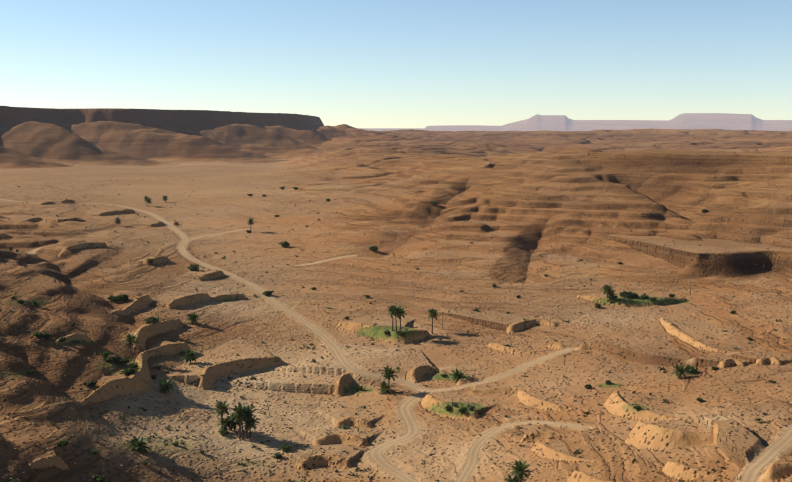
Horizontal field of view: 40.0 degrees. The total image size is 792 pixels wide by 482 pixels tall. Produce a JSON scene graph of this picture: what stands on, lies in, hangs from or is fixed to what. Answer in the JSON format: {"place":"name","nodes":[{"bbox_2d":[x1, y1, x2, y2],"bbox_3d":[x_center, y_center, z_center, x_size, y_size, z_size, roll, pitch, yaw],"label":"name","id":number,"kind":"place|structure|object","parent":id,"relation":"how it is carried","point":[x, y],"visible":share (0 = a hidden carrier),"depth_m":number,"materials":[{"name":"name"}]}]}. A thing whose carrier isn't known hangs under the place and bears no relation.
{"place":"outdoors","nodes":[
{"label":"outdoors","id":0,"kind":"place"},
{"bbox_2d":[1,199,429,481],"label":"track road","id":1,"kind":"structure","parent":0,"point":[376,455],"depth_m":425.00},
{"bbox_2d":[191,229,244,238],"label":"track road","id":2,"kind":"structure","parent":0,"point":[217,233],"depth_m":767.59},
{"bbox_2d":[301,255,354,265],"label":"track road","id":3,"kind":"structure","parent":0,"point":[327,260],"depth_m":653.22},
{"bbox_2d":[0,106,791,481],"bbox_3d":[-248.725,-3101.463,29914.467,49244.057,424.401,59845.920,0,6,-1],"label":"desert ground","id":4,"kind":"structure","parent":0,"point":[176,152],"depth_m":548.28,"materials":[{"name":"brown sand"}]},
{"bbox_2d":[33,331,45,337],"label":"shrub","id":5,"kind":"object","parent":4,"relation":"on","point":[37,334],"visible":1,"depth_m":394.15,"materials":[{"name":"green plant"}]},
{"bbox_2d":[42,332,50,338],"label":"shrub","id":6,"kind":"object","parent":4,"relation":"on","point":[47,335],"visible":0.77,"depth_m":396.20,"materials":[{"name":"green plant"}]},
{"bbox_2d":[56,440,69,446],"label":"bush","id":7,"kind":"object","parent":4,"relation":"on","point":[62,443],"visible":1,"depth_m":311.61,"materials":[{"name":"green plant"}]},
{"bbox_2d":[89,380,97,385],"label":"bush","id":8,"kind":"object","parent":4,"relation":"on","point":[93,382],"visible":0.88,"depth_m":368.33,"materials":[{"name":"green plant"}]},
{"bbox_2d":[90,448,100,454],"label":"shrub","id":9,"kind":"object","parent":4,"relation":"on","point":[95,451],"visible":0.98,"depth_m":317.05,"materials":[{"name":"green plant"}]},
{"bbox_2d":[94,475,105,481],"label":"shrub","id":10,"kind":"object","parent":4,"relation":"on","point":[98,478],"visible":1,"depth_m":304.29,"materials":[{"name":"green plant"}]},
{"bbox_2d":[101,351,108,356],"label":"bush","id":11,"kind":"object","parent":4,"relation":"on","point":[104,353],"visible":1,"depth_m":402.05,"materials":[{"name":"green plant"}]},
{"bbox_2d":[103,356,114,361],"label":"shrub","id":12,"kind":"object","parent":4,"relation":"on","point":[108,359],"visible":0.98,"depth_m":397.21,"materials":[{"name":"green plant"}]},
{"bbox_2d":[108,295,119,301],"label":"shrub","id":13,"kind":"object","parent":4,"relation":"on","point":[114,298],"visible":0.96,"depth_m":513.30,"materials":[{"name":"green plant"}]},
{"bbox_2d":[111,355,121,363],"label":"shrub","id":14,"kind":"object","parent":4,"relation":"on","point":[117,359],"visible":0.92,"depth_m":398.87,"materials":[{"name":"green plant"}]},
{"bbox_2d":[114,217,122,224],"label":"palm","id":15,"kind":"object","parent":4,"relation":"on","point":[117,219],"visible":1,"depth_m":774.99,"materials":[{"name":"green plant"}]},
{"bbox_2d":[118,294,128,301],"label":"shrub","id":16,"kind":"object","parent":4,"relation":"on","point":[123,297],"visible":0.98,"depth_m":513.29,"materials":[{"name":"green plant"}]},
{"bbox_2d":[120,358,129,363],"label":"shrub","id":17,"kind":"object","parent":4,"relation":"on","point":[124,361],"visible":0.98,"depth_m":401.62,"materials":[{"name":"green plant"}]},
{"bbox_2d":[119,367,137,375],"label":"shrub","id":18,"kind":"object","parent":4,"relation":"on","point":[129,371],"visible":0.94,"depth_m":385.44,"materials":[{"name":"green plant"}]},
{"bbox_2d":[123,332,139,352],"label":"palm","id":19,"kind":"object","parent":4,"relation":"on","point":[131,338],"visible":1,"depth_m":417.56,"materials":[{"name":"green plant"}]},
{"bbox_2d":[129,363,137,368],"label":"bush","id":20,"kind":"object","parent":4,"relation":"on","point":[133,365],"visible":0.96,"depth_m":396.49,"materials":[{"name":"green plant"}]},
{"bbox_2d":[126,436,151,452],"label":"young palm","id":21,"kind":"object","parent":4,"relation":"on","point":[139,445],"visible":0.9,"depth_m":331.12,"materials":[{"name":"green plant"}]},
{"bbox_2d":[148,316,159,323],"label":"shrub","id":22,"kind":"object","parent":4,"relation":"on","point":[153,320],"visible":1,"depth_m":459.96,"materials":[{"name":"green plant"}]},
{"bbox_2d":[158,377,175,393],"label":"palm","id":23,"kind":"object","parent":4,"relation":"on","point":[166,385],"visible":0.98,"depth_m":386.91,"materials":[{"name":"green plant"}]},
{"bbox_2d":[181,349,199,362],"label":"palm","id":24,"kind":"object","parent":4,"relation":"on","point":[190,355],"visible":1,"depth_m":426.69,"materials":[{"name":"green plant"}]},
{"bbox_2d":[187,264,198,270],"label":"shrub","id":25,"kind":"object","parent":4,"relation":"on","point":[191,267],"visible":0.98,"depth_m":617.44,"materials":[{"name":"green plant"}]},
{"bbox_2d":[185,312,201,323],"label":"palm","id":26,"kind":"object","parent":4,"relation":"on","point":[193,317],"visible":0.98,"depth_m":489.00,"materials":[{"name":"green plant"}]},
{"bbox_2d":[211,400,233,429],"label":"palm","id":27,"kind":"object","parent":4,"relation":"on","point":[221,405],"visible":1,"depth_m":362.37,"materials":[{"name":"green plant"}]},
{"bbox_2d":[219,429,227,434],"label":"bush","id":28,"kind":"object","parent":4,"relation":"on","point":[222,432],"visible":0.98,"depth_m":360.33,"materials":[{"name":"green plant"}]},
{"bbox_2d":[216,417,236,431],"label":"palm","id":29,"kind":"object","parent":4,"relation":"on","point":[226,422],"visible":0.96,"depth_m":363.67,"materials":[{"name":"green plant"}]},
{"bbox_2d":[226,414,243,430],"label":"palm","id":30,"kind":"object","parent":4,"relation":"on","point":[236,423],"visible":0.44,"depth_m":365.28,"materials":[{"name":"green plant"}]},
{"bbox_2d":[229,402,248,438],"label":"palm","id":31,"kind":"object","parent":4,"relation":"on","point":[240,407],"visible":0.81,"depth_m":358.51,"materials":[{"name":"green plant"}]},
{"bbox_2d":[229,409,249,438],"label":"palm","id":32,"kind":"object","parent":4,"relation":"on","point":[238,419],"visible":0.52,"depth_m":358.00,"materials":[{"name":"green plant"}]},
{"bbox_2d":[237,404,254,438],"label":"palm","id":33,"kind":"object","parent":4,"relation":"on","point":[250,413],"visible":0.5,"depth_m":360.29,"materials":[{"name":"green plant"}]},
{"bbox_2d":[246,218,255,232],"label":"palm","id":34,"kind":"object","parent":4,"relation":"on","point":[250,222],"visible":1,"depth_m":764.85,"materials":[{"name":"green plant"}]},
{"bbox_2d":[243,415,259,437],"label":"palm","id":35,"kind":"object","parent":4,"relation":"on","point":[250,424],"visible":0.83,"depth_m":361.10,"materials":[{"name":"green plant"}]},
{"bbox_2d":[262,290,273,295],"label":"shrub","id":36,"kind":"object","parent":4,"relation":"on","point":[266,293],"visible":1,"depth_m":565.76,"materials":[{"name":"green plant"}]},
{"bbox_2d":[273,452,283,458],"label":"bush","id":37,"kind":"object","parent":4,"relation":"on","point":[277,455],"visible":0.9,"depth_m":347.78,"materials":[{"name":"green plant"}]},
{"bbox_2d":[278,241,289,246],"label":"shrub","id":38,"kind":"object","parent":4,"relation":"on","point":[285,244],"visible":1,"depth_m":703.94,"materials":[{"name":"green plant"}]},
{"bbox_2d":[280,443,291,452],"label":"shrub","id":39,"kind":"object","parent":4,"relation":"on","point":[286,447],"visible":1,"depth_m":350.78,"materials":[{"name":"green plant"}]},
{"bbox_2d":[368,245,377,251],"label":"shrub","id":40,"kind":"object","parent":4,"relation":"on","point":[373,248],"visible":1,"depth_m":680.64,"materials":[{"name":"green plant"}]},
{"bbox_2d":[376,381,394,393],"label":"palm","id":41,"kind":"object","parent":4,"relation":"on","point":[384,385],"visible":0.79,"depth_m":407.50,"materials":[{"name":"green plant"}]},
{"bbox_2d":[378,366,398,393],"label":"palm","id":42,"kind":"object","parent":4,"relation":"on","point":[388,375],"visible":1,"depth_m":404.72,"materials":[{"name":"green plant"}]},
{"bbox_2d":[386,305,400,331],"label":"palm","id":43,"kind":"object","parent":4,"relation":"on","point":[390,308],"visible":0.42,"depth_m":478.36,"materials":[{"name":"green plant"}]},
{"bbox_2d":[387,305,403,332],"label":"palm","id":44,"kind":"object","parent":4,"relation":"on","point":[395,309],"visible":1,"depth_m":476.65,"materials":[{"name":"green plant"}]},
{"bbox_2d":[0,148,791,481],"bbox_3d":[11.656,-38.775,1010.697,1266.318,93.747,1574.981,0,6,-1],"label":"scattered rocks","id":45,"kind":"object","parent":4,"relation":"on","point":[418,334],"visible":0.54,"depth_m":430.31,"materials":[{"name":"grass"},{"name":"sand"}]},
{"bbox_2d":[0,149,791,481],"bbox_3d":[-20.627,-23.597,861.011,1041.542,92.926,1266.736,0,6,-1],"label":"scrub vegetation","id":46,"kind":"object","parent":4,"relation":"on","point":[396,367],"visible":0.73,"depth_m":405.02,"materials":[{"name":"green plant"}]},
{"bbox_2d":[397,307,408,329],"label":"palm","id":47,"kind":"object","parent":4,"relation":"on","point":[402,314],"visible":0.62,"depth_m":485.48,"materials":[{"name":"green plant"}]},
{"bbox_2d":[424,308,440,333],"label":"palm","id":48,"kind":"object","parent":4,"relation":"on","point":[432,312],"visible":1,"depth_m":486.92,"materials":[{"name":"green plant"}]},
{"bbox_2d":[444,404,452,410],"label":"shrub","id":49,"kind":"object","parent":4,"relation":"on","point":[448,408],"visible":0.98,"depth_m":376.81,"materials":[{"name":"green plant"}]},
{"bbox_2d":[448,369,465,382],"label":"palm","id":50,"kind":"object","parent":4,"relation":"on","point":[457,375],"visible":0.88,"depth_m":415.25,"materials":[{"name":"green plant"}]},
{"bbox_2d":[458,407,465,412],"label":"shrub","id":51,"kind":"object","parent":4,"relation":"on","point":[461,410],"visible":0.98,"depth_m":372.37,"materials":[{"name":"green plant"}]},
{"bbox_2d":[500,474,526,481],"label":"palm","id":52,"kind":"object","parent":4,"relation":"on","point":[510,479],"visible":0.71,"depth_m":302.28,"materials":[{"name":"green plant"}]},
{"bbox_2d":[505,460,534,481],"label":"palm","id":53,"kind":"object","parent":4,"relation":"on","point":[519,469],"visible":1,"depth_m":296.81,"materials":[{"name":"green plant"}]},
{"bbox_2d":[601,284,614,300],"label":"palm","id":54,"kind":"object","parent":4,"relation":"on","point":[607,288],"visible":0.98,"depth_m":525.08,"materials":[{"name":"green plant"}]},
{"bbox_2d":[603,290,618,301],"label":"palm","id":55,"kind":"object","parent":4,"relation":"on","point":[610,296],"visible":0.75,"depth_m":524.22,"materials":[{"name":"green plant"}]},
{"bbox_2d":[619,290,630,297],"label":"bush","id":56,"kind":"object","parent":4,"relation":"on","point":[625,294],"visible":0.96,"depth_m":532.15,"materials":[{"name":"green plant"}]},
{"bbox_2d":[627,291,637,297],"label":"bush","id":57,"kind":"object","parent":4,"relation":"on","point":[633,295],"visible":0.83,"depth_m":532.04,"materials":[{"name":"green plant"}]},
{"bbox_2d":[640,294,650,298],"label":"bush","id":58,"kind":"object","parent":4,"relation":"on","point":[644,296],"visible":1,"depth_m":529.75,"materials":[{"name":"green plant"}]},
{"bbox_2d":[668,364,691,379],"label":"palm","id":59,"kind":"object","parent":4,"relation":"on","point":[680,370],"visible":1,"depth_m":385.51,"materials":[{"name":"green plant"}]},
{"bbox_2d":[685,365,697,373],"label":"bush","id":60,"kind":"object","parent":4,"relation":"on","point":[692,370],"visible":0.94,"depth_m":389.90,"materials":[{"name":"green plant"}]},
{"bbox_2d":[0,0,791,127],"label":"sky","id":61,"kind":"structure","parent":0,"point":[353,63],"materials":[{"name":"blue"}]},
{"bbox_2d":[428,348,572,391],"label":"track road","id":62,"kind":"structure","parent":0,"point":[518,368],"depth_m":420.40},
{"bbox_2d":[456,421,585,481],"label":"track road","id":63,"kind":"structure","parent":0,"point":[469,466],"depth_m":343.40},
{"bbox_2d":[740,427,791,481],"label":"track road","id":64,"kind":"structure","parent":0,"point":[750,474],"depth_m":271.01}
]}

